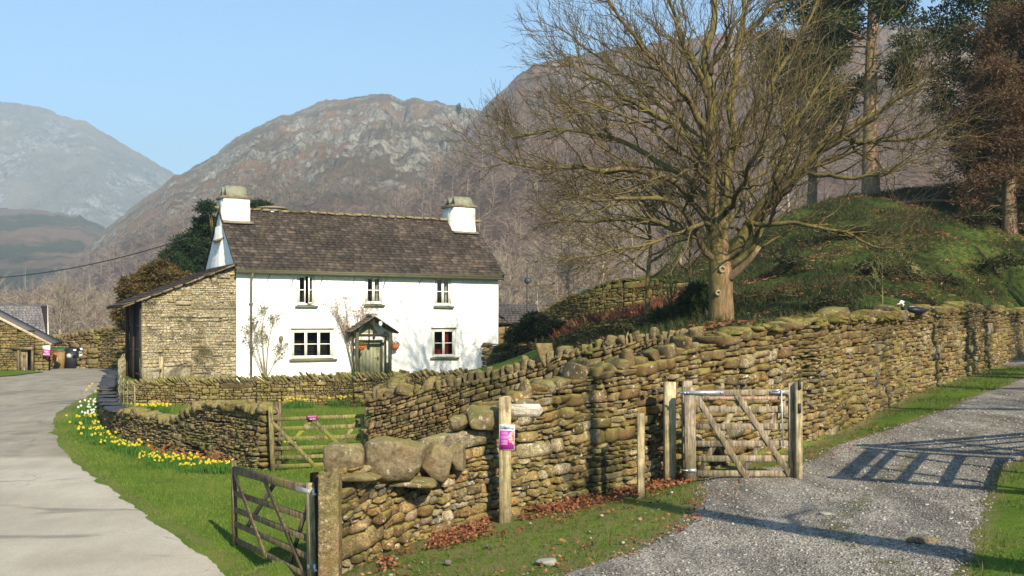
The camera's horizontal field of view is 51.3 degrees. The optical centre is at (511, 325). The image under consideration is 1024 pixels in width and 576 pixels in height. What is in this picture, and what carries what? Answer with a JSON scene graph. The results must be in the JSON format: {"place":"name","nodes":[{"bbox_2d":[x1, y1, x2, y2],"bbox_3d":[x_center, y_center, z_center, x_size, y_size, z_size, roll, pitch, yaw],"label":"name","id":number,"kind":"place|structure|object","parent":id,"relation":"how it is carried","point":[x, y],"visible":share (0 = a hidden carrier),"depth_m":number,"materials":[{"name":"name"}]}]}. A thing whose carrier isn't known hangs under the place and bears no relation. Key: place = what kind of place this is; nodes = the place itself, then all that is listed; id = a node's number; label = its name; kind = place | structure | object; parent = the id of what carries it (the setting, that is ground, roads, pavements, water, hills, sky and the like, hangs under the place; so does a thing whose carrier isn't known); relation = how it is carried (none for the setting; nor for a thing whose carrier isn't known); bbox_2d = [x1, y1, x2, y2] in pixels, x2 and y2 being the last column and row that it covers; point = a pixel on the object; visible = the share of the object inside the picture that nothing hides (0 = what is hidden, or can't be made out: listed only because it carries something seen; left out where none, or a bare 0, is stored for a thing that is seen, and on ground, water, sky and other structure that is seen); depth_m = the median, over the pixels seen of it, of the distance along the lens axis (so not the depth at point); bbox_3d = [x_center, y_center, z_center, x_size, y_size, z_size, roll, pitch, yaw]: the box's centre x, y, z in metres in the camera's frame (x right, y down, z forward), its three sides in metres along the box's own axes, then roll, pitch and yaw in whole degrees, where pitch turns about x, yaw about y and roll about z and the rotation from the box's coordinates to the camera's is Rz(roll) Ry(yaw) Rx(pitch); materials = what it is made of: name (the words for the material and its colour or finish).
{"place":"outdoors","nodes":[
{"label":"outdoors","id":0,"kind":"place"},
{"bbox_2d":[0,208,105,297],"bbox_3d":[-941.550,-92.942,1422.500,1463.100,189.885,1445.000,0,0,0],"label":"hill","id":1,"kind":"structure","parent":0,"point":[32,241],"depth_m":1142.15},
{"bbox_2d":[0,102,174,227],"bbox_3d":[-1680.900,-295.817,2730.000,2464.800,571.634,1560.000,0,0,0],"label":"hill","id":2,"kind":"structure","parent":0,"point":[51,161],"depth_m":2403.69,"materials":[{"name":"grey stone"}]},
{"bbox_2d":[0,367,224,575],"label":"road","id":3,"kind":"structure","parent":0,"point":[61,514],"depth_m":19.55,"materials":[{"name":"grey concrete"}]},
{"bbox_2d":[53,348,65,368],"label":"wheelie bin","id":4,"kind":"object","parent":3,"relation":"on","point":[59,363],"visible":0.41,"depth_m":56.76,"materials":[{"name":"brown plastic"}]},
{"bbox_2d":[64,347,76,367],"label":"wheelie bin","id":5,"kind":"object","parent":3,"relation":"on","point":[70,358],"visible":0.95,"depth_m":57.15,"materials":[{"name":"black plastic"}]},
{"bbox_2d":[21,94,480,334],"bbox_3d":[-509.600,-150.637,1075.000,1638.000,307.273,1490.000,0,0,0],"label":"crag hill","id":6,"kind":"structure","parent":0,"point":[390,138],"depth_m":885.09,"materials":[{"name":"grey stone"}]},
{"bbox_2d":[0,77,993,333],"bbox_3d":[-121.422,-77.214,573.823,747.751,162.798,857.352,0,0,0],"label":"woodland","id":7,"kind":"object","parent":6,"relation":"on","point":[42,293],"visible":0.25,"depth_m":346.57,"materials":[{"name":"brown wood"}]},
{"bbox_2d":[0,0,1015,174],"label":"sky","id":8,"kind":"structure","parent":0,"point":[174,82],"materials":[{"name":"blue"}]},
{"bbox_2d":[48,183,1023,575],"bbox_3d":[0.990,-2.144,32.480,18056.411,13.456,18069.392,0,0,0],"label":"ground","id":9,"kind":"structure","parent":0,"point":[1004,519],"depth_m":19.53,"materials":[{"name":"green plant"}]},
{"bbox_2d":[0,370,43,375],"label":"grass bank","id":10,"kind":"structure","parent":9,"relation":"on","point":[10,372],"depth_m":49.30,"materials":[{"name":"green plant"}]},
{"bbox_2d":[0,304,48,366],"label":"barn","id":11,"kind":"structure","parent":9,"relation":"on","point":[35,316],"depth_m":66.62,"materials":[{"name":"stone"}]},
{"bbox_2d":[0,310,61,370],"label":"stone shed","id":12,"kind":"structure","parent":9,"relation":"on","point":[32,343],"depth_m":53.09,"materials":[{"name":"brown"}]},
{"bbox_2d":[42,273,82,335],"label":"bare tree","id":13,"kind":"object","parent":9,"relation":"on","point":[54,306],"visible":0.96,"depth_m":104.70,"materials":[{"name":"brown plant"}]},
{"bbox_2d":[55,413,98,426],"bbox_3d":[-12.602,2.776,31.577,1.274,0.354,1.180,0,0,9],"label":"daffodil clump","id":14,"kind":"object","parent":9,"relation":"on","point":[86,419],"visible":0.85,"depth_m":31.46,"materials":[{"name":"green plant"}]},
{"bbox_2d":[64,408,97,423],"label":"daffodil clump","id":15,"kind":"object","parent":9,"relation":"on","point":[88,417],"visible":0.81,"depth_m":31.87,"materials":[{"name":"green plant"}]},
{"bbox_2d":[58,420,103,432],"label":"daffodil clump","id":16,"kind":"object","parent":9,"relation":"on","point":[84,425],"visible":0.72,"depth_m":29.59,"materials":[{"name":"green plant"}]},
{"bbox_2d":[72,403,99,415],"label":"daffodil clump","id":17,"kind":"object","parent":9,"relation":"on","point":[79,411],"visible":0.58,"depth_m":33.10,"materials":[{"name":"green plant"}]},
{"bbox_2d":[70,282,102,331],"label":"bare tree","id":18,"kind":"object","parent":9,"relation":"on","point":[86,311],"visible":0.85,"depth_m":111.80,"materials":[{"name":"brown plant"}]},
{"bbox_2d":[50,326,129,368],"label":"wall","id":19,"kind":"structure","parent":9,"relation":"on","point":[105,347],"depth_m":57.22,"materials":[{"name":"stone"}]},
{"bbox_2d":[64,425,122,441],"bbox_3d":[-11.214,2.882,28.744,1.274,0.391,1.180,0,0,41],"label":"daffodil clump","id":20,"kind":"object","parent":9,"relation":"on","point":[90,432],"visible":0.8,"depth_m":28.68,"materials":[{"name":"green plant"}]},
{"bbox_2d":[72,430,120,445],"bbox_3d":[-10.739,2.955,28.070,1.274,0.378,1.180,0,0,-2],"label":"daffodil clump","id":21,"kind":"object","parent":9,"relation":"on","point":[97,438],"visible":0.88,"depth_m":27.99,"materials":[{"name":"green plant"}]},
{"bbox_2d":[96,286,118,327],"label":"bare tree","id":22,"kind":"object","parent":9,"relation":"on","point":[114,301],"visible":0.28,"depth_m":107.58,"materials":[{"name":"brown plant"}]},
{"bbox_2d":[88,439,137,450],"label":"daffodil clump","id":23,"kind":"object","parent":9,"relation":"on","point":[113,444],"visible":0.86,"depth_m":27.22,"materials":[{"name":"green plant"}]},
{"bbox_2d":[109,442,152,456],"bbox_3d":[-9.561,3.071,26.779,1.136,0.341,1.021,0,0,-13],"label":"daffodil clump","id":24,"kind":"object","parent":9,"relation":"on","point":[116,449],"visible":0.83,"depth_m":26.70,"materials":[{"name":"green plant"}]},
{"bbox_2d":[118,443,163,457],"bbox_3d":[-9.205,3.074,26.490,1.197,0.364,1.076,0,0,-3],"label":"daffodil clump","id":25,"kind":"object","parent":9,"relation":"on","point":[136,451],"visible":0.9,"depth_m":26.43,"materials":[{"name":"green plant"}]},
{"bbox_2d":[107,256,192,332],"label":"ochre yew","id":26,"kind":"object","parent":9,"relation":"on","point":[154,274],"visible":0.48,"depth_m":50.06,"materials":[{"name":"brown plant"}]},
{"bbox_2d":[159,356,163,378],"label":"fence post","id":27,"kind":"object","parent":9,"relation":"on","point":[161,362],"visible":0.58,"depth_m":40.93,"materials":[{"name":"brown wood"}]},
{"bbox_2d":[145,459,190,469],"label":"daffodil clump","id":28,"kind":"object","parent":9,"relation":"on","point":[164,465],"visible":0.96,"depth_m":24.16,"materials":[{"name":"green plant"}]},
{"bbox_2d":[97,367,278,469],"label":"curved wall","id":29,"kind":"structure","parent":9,"relation":"on","point":[237,430],"depth_m":26.19,"materials":[{"name":"stone"}]},
{"bbox_2d":[118,353,141,406],"bbox_3d":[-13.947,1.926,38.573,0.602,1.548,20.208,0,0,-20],"label":"wooden gate","id":30,"kind":"object","parent":29,"relation":"on","point":[121,367],"visible":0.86,"depth_m":32.88,"materials":[{"name":"brown wood"}]},
{"bbox_2d":[174,462,202,472],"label":"daffodil clump","id":31,"kind":"object","parent":9,"relation":"on","point":[183,469],"visible":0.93,"depth_m":23.66,"materials":[{"name":"green plant"}]},
{"bbox_2d":[183,460,219,473],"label":"daffodil clump","id":32,"kind":"object","parent":9,"relation":"on","point":[197,467],"visible":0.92,"depth_m":23.71,"materials":[{"name":"green plant"}]},
{"bbox_2d":[49,401,368,575],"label":"lawn grass","id":33,"kind":"structure","parent":9,"relation":"on","point":[315,411],"depth_m":22.80,"materials":[{"name":"green plant"}]},
{"bbox_2d":[148,197,275,275],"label":"dark conifer","id":34,"kind":"object","parent":9,"relation":"on","point":[190,252],"visible":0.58,"depth_m":54.42,"materials":[{"name":"green plant"}]},
{"bbox_2d":[192,458,257,475],"bbox_3d":[-6.331,3.131,23.700,1.135,0.355,1.225,0,0,-40],"label":"daffodil clump","id":35,"kind":"object","parent":9,"relation":"on","point":[226,467],"visible":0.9,"depth_m":23.64,"materials":[{"name":"green plant"}]},
{"bbox_2d":[273,401,281,463],"bbox_3d":[-5.378,2.679,24.500,0.172,1.855,0.171,0,0,0],"label":"gatepost","id":36,"kind":"object","parent":9,"relation":"on","point":[277,405],"visible":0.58,"depth_m":24.41,"materials":[{"name":"brown wood"}]},
{"bbox_2d":[121,367,480,405],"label":"front garden wall","id":37,"kind":"structure","parent":9,"relation":"on","point":[188,390],"depth_m":36.72,"materials":[{"name":"stone"}]},
{"bbox_2d":[106,185,503,381],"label":"farmhouse","id":38,"kind":"object","parent":9,"relation":"on","point":[427,286],"visible":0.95,"depth_m":46.31,"materials":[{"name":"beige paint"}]},
{"bbox_2d":[0,237,187,277],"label":"overhead cable","id":39,"kind":"object","parent":38,"relation":"attached to","point":[95,263],"visible":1,"depth_m":56.23,"materials":[{"name":"metal"}]},
{"bbox_2d":[241,300,291,375],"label":"climbing shrub","id":40,"kind":"object","parent":38,"relation":"attached to","point":[262,343],"visible":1,"depth_m":44.34,"materials":[{"name":"brown plant"}]},
{"bbox_2d":[295,275,317,307],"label":"window","id":41,"kind":"structure","parent":38,"relation":"in","point":[299,303],"depth_m":45.32,"materials":[{"name":"beige paint"}]},
{"bbox_2d":[289,328,337,360],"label":"window","id":42,"kind":"structure","parent":38,"relation":"in","point":[293,358],"depth_m":45.46,"materials":[{"name":"beige paint"}]},
{"bbox_2d":[321,293,373,371],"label":"climbing shrub","id":43,"kind":"object","parent":38,"relation":"attached to","point":[348,326],"visible":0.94,"depth_m":46.07,"materials":[{"name":"plant"}]},
{"bbox_2d":[359,339,382,373],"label":"door","id":44,"kind":"structure","parent":38,"relation":"in","point":[370,358],"depth_m":46.86,"materials":[{"name":"green paint"}]},
{"bbox_2d":[364,277,384,306],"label":"window","id":45,"kind":"structure","parent":38,"relation":"in","point":[378,290],"depth_m":46.87,"materials":[{"name":"beige paint"}]},
{"bbox_2d":[433,278,453,307],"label":"window","id":46,"kind":"structure","parent":38,"relation":"in","point":[447,304],"depth_m":48.43,"materials":[{"name":"beige paint"}]},
{"bbox_2d":[430,328,458,359],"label":"window","id":47,"kind":"structure","parent":38,"relation":"in","point":[436,353],"depth_m":48.46,"materials":[{"name":"beige paint"}]},
{"bbox_2d":[268,406,364,470],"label":"garden gate","id":48,"kind":"structure","parent":9,"relation":"on","point":[273,426],"depth_m":23.94,"materials":[{"name":"brown wood"}]},
{"bbox_2d":[318,467,341,575],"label":"stone gatepost","id":49,"kind":"object","parent":9,"relation":"on","point":[329,522],"visible":1,"depth_m":12.65,"materials":[{"name":"beige stone"}]},
{"bbox_2d":[320,396,358,406],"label":"daffodil clump","id":50,"kind":"object","parent":9,"relation":"on","point":[331,402],"visible":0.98,"depth_m":36.77,"materials":[{"name":"green plant"}]},
{"bbox_2d":[386,369,410,388],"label":"garden side wall","id":51,"kind":"structure","parent":9,"relation":"on","point":[396,378],"depth_m":27.09,"materials":[{"name":"stone"}]},
{"bbox_2d":[481,342,535,366],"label":"yard wall","id":52,"kind":"structure","parent":9,"relation":"on","point":[497,353],"depth_m":45.82,"materials":[{"name":"stone"}]},
{"bbox_2d":[492,247,533,303],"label":"bare tree","id":53,"kind":"object","parent":9,"relation":"on","point":[509,288],"visible":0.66,"depth_m":109.72,"materials":[{"name":"brown plant"}]},
{"bbox_2d":[498,304,537,346],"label":"outbuilding","id":54,"kind":"structure","parent":9,"relation":"on","point":[508,314],"depth_m":55.30,"materials":[{"name":"stone"}]},
{"bbox_2d":[499,396,542,522],"bbox_3d":[0.122,1.917,14.141,0.592,1.958,0.167,0,0,0],"label":"fingerpost","id":55,"kind":"object","parent":9,"relation":"on","point":[508,410],"visible":1,"depth_m":14.07,"materials":[{"name":"brown wood"}]},
{"bbox_2d":[360,326,704,445],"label":"garden wall","id":56,"kind":"structure","parent":9,"relation":"on","point":[430,406],"depth_m":22.80,"materials":[{"name":"stone"}]},
{"bbox_2d":[500,309,566,347],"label":"dark shrub","id":57,"kind":"object","parent":9,"relation":"on","point":[528,328],"visible":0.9,"depth_m":43.81,"materials":[{"name":"green plant"}]},
{"bbox_2d":[374,472,693,572],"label":"dead leaves","id":58,"kind":"object","parent":9,"relation":"on","point":[450,533],"visible":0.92,"depth_m":14.17,"materials":[{"name":"brown plant"}]},
{"bbox_2d":[515,234,561,311],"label":"bare tree","id":59,"kind":"object","parent":9,"relation":"on","point":[534,299],"visible":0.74,"depth_m":124.57,"materials":[{"name":"brown plant"}]},
{"bbox_2d":[535,558,556,565],"bbox_3d":[0.380,2.593,11.686,0.259,0.082,0.162,0,0,0],"label":"loose rock","id":60,"kind":"object","parent":9,"relation":"on","point":[551,561],"visible":0.9,"depth_m":11.64,"materials":[{"name":"white stone"}]},
{"bbox_2d":[388,483,705,575],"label":"verge stones","id":61,"kind":"object","parent":9,"relation":"on","point":[447,561],"visible":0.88,"depth_m":12.45,"materials":[{"name":"stone"}]},
{"bbox_2d":[546,201,595,295],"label":"bare tree","id":62,"kind":"object","parent":9,"relation":"on","point":[568,268],"visible":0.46,"depth_m":83.67,"materials":[{"name":"brown plant"}]},
{"bbox_2d":[558,328,593,341],"bbox_3d":[2.326,0.381,35.963,1.754,0.742,3.191,0,0,0],"label":"bramble patch","id":63,"kind":"object","parent":9,"relation":"on","point":[575,335],"visible":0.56,"depth_m":34.92,"materials":[{"name":"green plant"}]},
{"bbox_2d":[572,173,637,282],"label":"bare tree","id":64,"kind":"object","parent":9,"relation":"on","point":[602,224],"visible":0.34,"depth_m":89.42,"materials":[{"name":"brown plant"}]},
{"bbox_2d":[529,277,687,344],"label":"ruined bank wall","id":65,"kind":"structure","parent":9,"relation":"on","point":[567,310],"depth_m":45.91,"materials":[{"name":"stone"}]},
{"bbox_2d":[573,315,657,335],"bbox_3d":[3.676,0.033,32.821,3.481,0.810,1.914,0,0,-27],"label":"bramble patch","id":66,"kind":"object","parent":9,"relation":"on","point":[615,325],"visible":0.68,"depth_m":32.45,"materials":[{"name":"green plant"}]},
{"bbox_2d":[548,282,683,343],"bbox_3d":[4.503,-0.428,41.162,6.587,2.773,8.612,0,0,0],"label":"bracken","id":67,"kind":"object","parent":9,"relation":"on","point":[638,309],"visible":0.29,"depth_m":38.89,"materials":[{"name":"plant"}]},
{"bbox_2d":[361,421,886,575],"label":"scattered leaves","id":68,"kind":"object","parent":9,"relation":"on","point":[587,544],"visible":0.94,"depth_m":12.82,"materials":[{"name":"brown plant"}]},
{"bbox_2d":[599,189,663,277],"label":"bare tree","id":69,"kind":"object","parent":9,"relation":"on","point":[632,271],"visible":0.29,"depth_m":104.71,"materials":[{"name":"brown plant"}]},
{"bbox_2d":[637,413,644,497],"bbox_3d":[1.781,2.017,14.750,0.096,1.600,0.096,0,0,0],"label":"marker post","id":70,"kind":"object","parent":9,"relation":"on","point":[640,452],"visible":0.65,"depth_m":14.70,"materials":[{"name":"brown wood"}]},
{"bbox_2d":[557,112,732,313],"bbox_3d":[4.580,-3.822,37.839,6.877,7.829,5.495,0,0,0],"label":"tree","id":71,"kind":"object","parent":9,"relation":"on","point":[647,298],"visible":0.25,"depth_m":37.79,"materials":[{"name":"brown plant"}]},
{"bbox_2d":[310,301,1023,575],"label":"lane wall","id":72,"kind":"structure","parent":9,"relation":"on","point":[577,437],"depth_m":16.05,"materials":[{"name":"stone"}]},
{"bbox_2d":[897,300,928,314],"bbox_3d":[9.171,-0.382,24.400,0.791,0.388,0.320,0,0,-8],"label":"duck","id":73,"kind":"object","parent":72,"relation":"on","point":[915,310],"visible":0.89,"depth_m":24.32},
{"bbox_2d":[663,382,675,483],"bbox_3d":[2.327,1.720,15.750,0.165,1.770,0.165,0,0,0],"label":"gatepost","id":74,"kind":"object","parent":9,"relation":"on","point":[669,429],"visible":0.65,"depth_m":15.67,"materials":[{"name":"brown wood"}]},
{"bbox_2d":[639,222,704,304],"bbox_3d":[4.954,-1.600,33.750,2.426,3.485,2.150,0,0,-33],"label":"tree","id":75,"kind":"object","parent":9,"relation":"on","point":[670,282],"visible":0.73,"depth_m":33.90,"materials":[{"name":"brown plant"}]},
{"bbox_2d":[647,144,702,266],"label":"bare tree","id":76,"kind":"object","parent":9,"relation":"on","point":[680,260],"visible":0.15,"depth_m":87.95,"materials":[{"name":"brown plant"}]},
{"bbox_2d":[646,279,708,322],"bbox_3d":[5.289,-0.559,33.189,2.452,1.821,1.988,0,0,0],"label":"dark shrub","id":77,"kind":"object","parent":9,"relation":"on","point":[693,297],"visible":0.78,"depth_m":32.82,"materials":[{"name":"green plant"}]},
{"bbox_2d":[681,381,691,480],"bbox_3d":[2.583,1.649,15.750,0.142,1.660,0.142,0,0,0],"label":"gatepost","id":78,"kind":"object","parent":9,"relation":"on","point":[686,384],"visible":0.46,"depth_m":15.72,"materials":[{"name":"brown wood"}]},
{"bbox_2d":[650,133,740,283],"bbox_3d":[6.200,-3.341,35.864,2.902,6.585,3.174,0,0,23],"label":"tree","id":79,"kind":"object","parent":9,"relation":"on","point":[691,264],"visible":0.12,"depth_m":35.90,"materials":[{"name":"brown plant"}]},
{"bbox_2d":[431,0,1023,323],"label":"bare tree","id":80,"kind":"object","parent":9,"relation":"on","point":[721,254],"visible":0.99,"depth_m":28.36,"materials":[{"name":"brown plant"}]},
{"bbox_2d":[733,285,818,300],"bbox_3d":[8.201,-0.895,34.181,3.481,0.809,1.914,0,0,0],"label":"bramble patch","id":81,"kind":"object","parent":9,"relation":"on","point":[744,292],"visible":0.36,"depth_m":34.04,"materials":[{"name":"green plant"}]},
{"bbox_2d":[541,179,1023,351],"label":"hillside grass","id":82,"kind":"structure","parent":9,"relation":"on","point":[853,288],"depth_m":40.51,"materials":[{"name":"green plant"}]},
{"bbox_2d":[752,94,819,212],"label":"bare tree","id":83,"kind":"object","parent":9,"relation":"on","point":[788,195],"visible":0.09,"depth_m":79.85,"materials":[{"name":"brown plant"}]},
{"bbox_2d":[767,249,810,268],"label":"bramble patch","id":84,"kind":"object","parent":9,"relation":"on","point":[788,260],"visible":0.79,"depth_m":41.48,"materials":[{"name":"green plant"}]},
{"bbox_2d":[573,180,1023,347],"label":"hillside leaves","id":85,"kind":"object","parent":9,"relation":"on","point":[767,279],"visible":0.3,"depth_m":42.18,"materials":[{"name":"brown plant"}]},
{"bbox_2d":[794,380,802,478],"bbox_3d":[4.068,1.622,15.137,0.091,1.695,0.145,0,0,0],"label":"gatepost","id":86,"kind":"object","parent":9,"relation":"on","point":[798,429],"visible":0.83,"depth_m":15.09,"materials":[{"name":"brown wood"}]},
{"bbox_2d":[678,383,793,479],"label":"timber gate","id":87,"kind":"structure","parent":86,"relation":"attached to","point":[692,395],"depth_m":15.28,"materials":[{"name":"brown wood"}]},
{"bbox_2d":[747,0,878,204],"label":"pine tree","id":88,"kind":"object","parent":9,"relation":"on","point":[811,196],"visible":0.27,"depth_m":59.65,"materials":[{"name":"green plant"}]},
{"bbox_2d":[802,293,885,308],"bbox_3d":[9.137,-0.640,30.138,2.611,0.607,1.435,0,0,-18],"label":"bramble patch","id":89,"kind":"object","parent":9,"relation":"on","point":[814,301],"visible":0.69,"depth_m":29.94,"materials":[{"name":"green plant"}]},
{"bbox_2d":[817,223,890,238],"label":"bramble patch","id":90,"kind":"object","parent":9,"relation":"on","point":[827,234],"visible":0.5,"depth_m":45.51,"materials":[{"name":"green plant"}]},
{"bbox_2d":[795,0,954,195],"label":"pine tree","id":91,"kind":"object","parent":9,"relation":"on","point":[898,13],"visible":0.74,"depth_m":55.65,"materials":[{"name":"green plant"}]},
{"bbox_2d":[859,217,896,303],"bbox_3d":[9.674,-1.427,28.013,1.025,2.957,0.968,0,0,29],"label":"tree","id":92,"kind":"object","parent":9,"relation":"on","point":[871,263],"visible":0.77,"depth_m":28.00,"materials":[{"name":"brown plant"}]},
{"bbox_2d":[845,255,923,277],"bbox_3d":[13.728,-1.992,40.108,3.030,1.282,5.511,0,0,9],"label":"bramble patch","id":93,"kind":"object","parent":9,"relation":"on","point":[868,268],"visible":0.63,"depth_m":38.89,"materials":[{"name":"green plant"}]},
{"bbox_2d":[881,270,967,286],"bbox_3d":[14.808,-1.587,37.815,3.481,0.809,1.914,0,0,-9],"label":"bramble patch","id":94,"kind":"object","parent":9,"relation":"on","point":[951,277],"visible":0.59,"depth_m":37.64,"materials":[{"name":"green plant"}]},
{"bbox_2d":[900,171,978,208],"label":"fallen branch","id":95,"kind":"object","parent":9,"relation":"on","point":[927,200],"visible":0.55,"depth_m":53.00,"materials":[{"name":"orange wood"}]},
{"bbox_2d":[916,0,1023,207],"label":"pine tree","id":96,"kind":"object","parent":9,"relation":"on","point":[951,28],"visible":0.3,"depth_m":53.80,"materials":[{"name":"green plant"}]},
{"bbox_2d":[924,0,1023,235],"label":"rusty tree","id":97,"kind":"object","parent":9,"relation":"on","point":[998,69],"visible":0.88,"depth_m":49.46,"materials":[{"name":"orange plant"}]},
{"bbox_2d":[948,211,1002,222],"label":"bramble patch","id":98,"kind":"object","parent":9,"relation":"on","point":[983,216],"visible":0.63,"depth_m":49.44,"materials":[{"name":"green plant"}]},
{"bbox_2d":[973,252,1023,269],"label":"bramble patch","id":99,"kind":"object","parent":9,"relation":"on","point":[997,261],"visible":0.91,"depth_m":42.76,"materials":[{"name":"green plant"}]},
{"bbox_2d":[987,0,1023,183],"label":"pine tree","id":100,"kind":"object","parent":9,"relation":"on","point":[996,122],"visible":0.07,"depth_m":52.37,"materials":[{"name":"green plant"}]},
{"bbox_2d":[401,23,1023,323],"bbox_3d":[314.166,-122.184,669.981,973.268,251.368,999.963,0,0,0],"label":"hill","id":101,"kind":"structure","parent":0,"point":[447,181],"depth_m":375.03,"materials":[{"name":"brown plant"}]},
{"bbox_2d":[554,296,1023,575],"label":"gravel track","id":102,"kind":"structure","parent":0,"point":[1013,389],"depth_m":12.41,"materials":[{"name":"grey gravel"}]},
{"bbox_2d":[906,537,940,543],"bbox_3d":[3.970,2.088,10.286,0.308,0.102,0.202,0,0,0],"label":"loose rock","id":103,"kind":"object","parent":102,"relation":"on","point":[919,540],"visible":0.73,"depth_m":10.23,"materials":[{"name":"beige stone"}]},
{"bbox_3d":[-2.372,2.705,13.250,0.053,1.502,0.100,0,0,0],"label":"gatepost","id":104,"kind":"object","parent":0,"visible":0},
{"bbox_2d":[231,460,317,575],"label":"field gate","id":105,"kind":"structure","parent":104,"relation":"attached to","point":[307,514],"depth_m":14.50,"materials":[{"name":"brown wood"}]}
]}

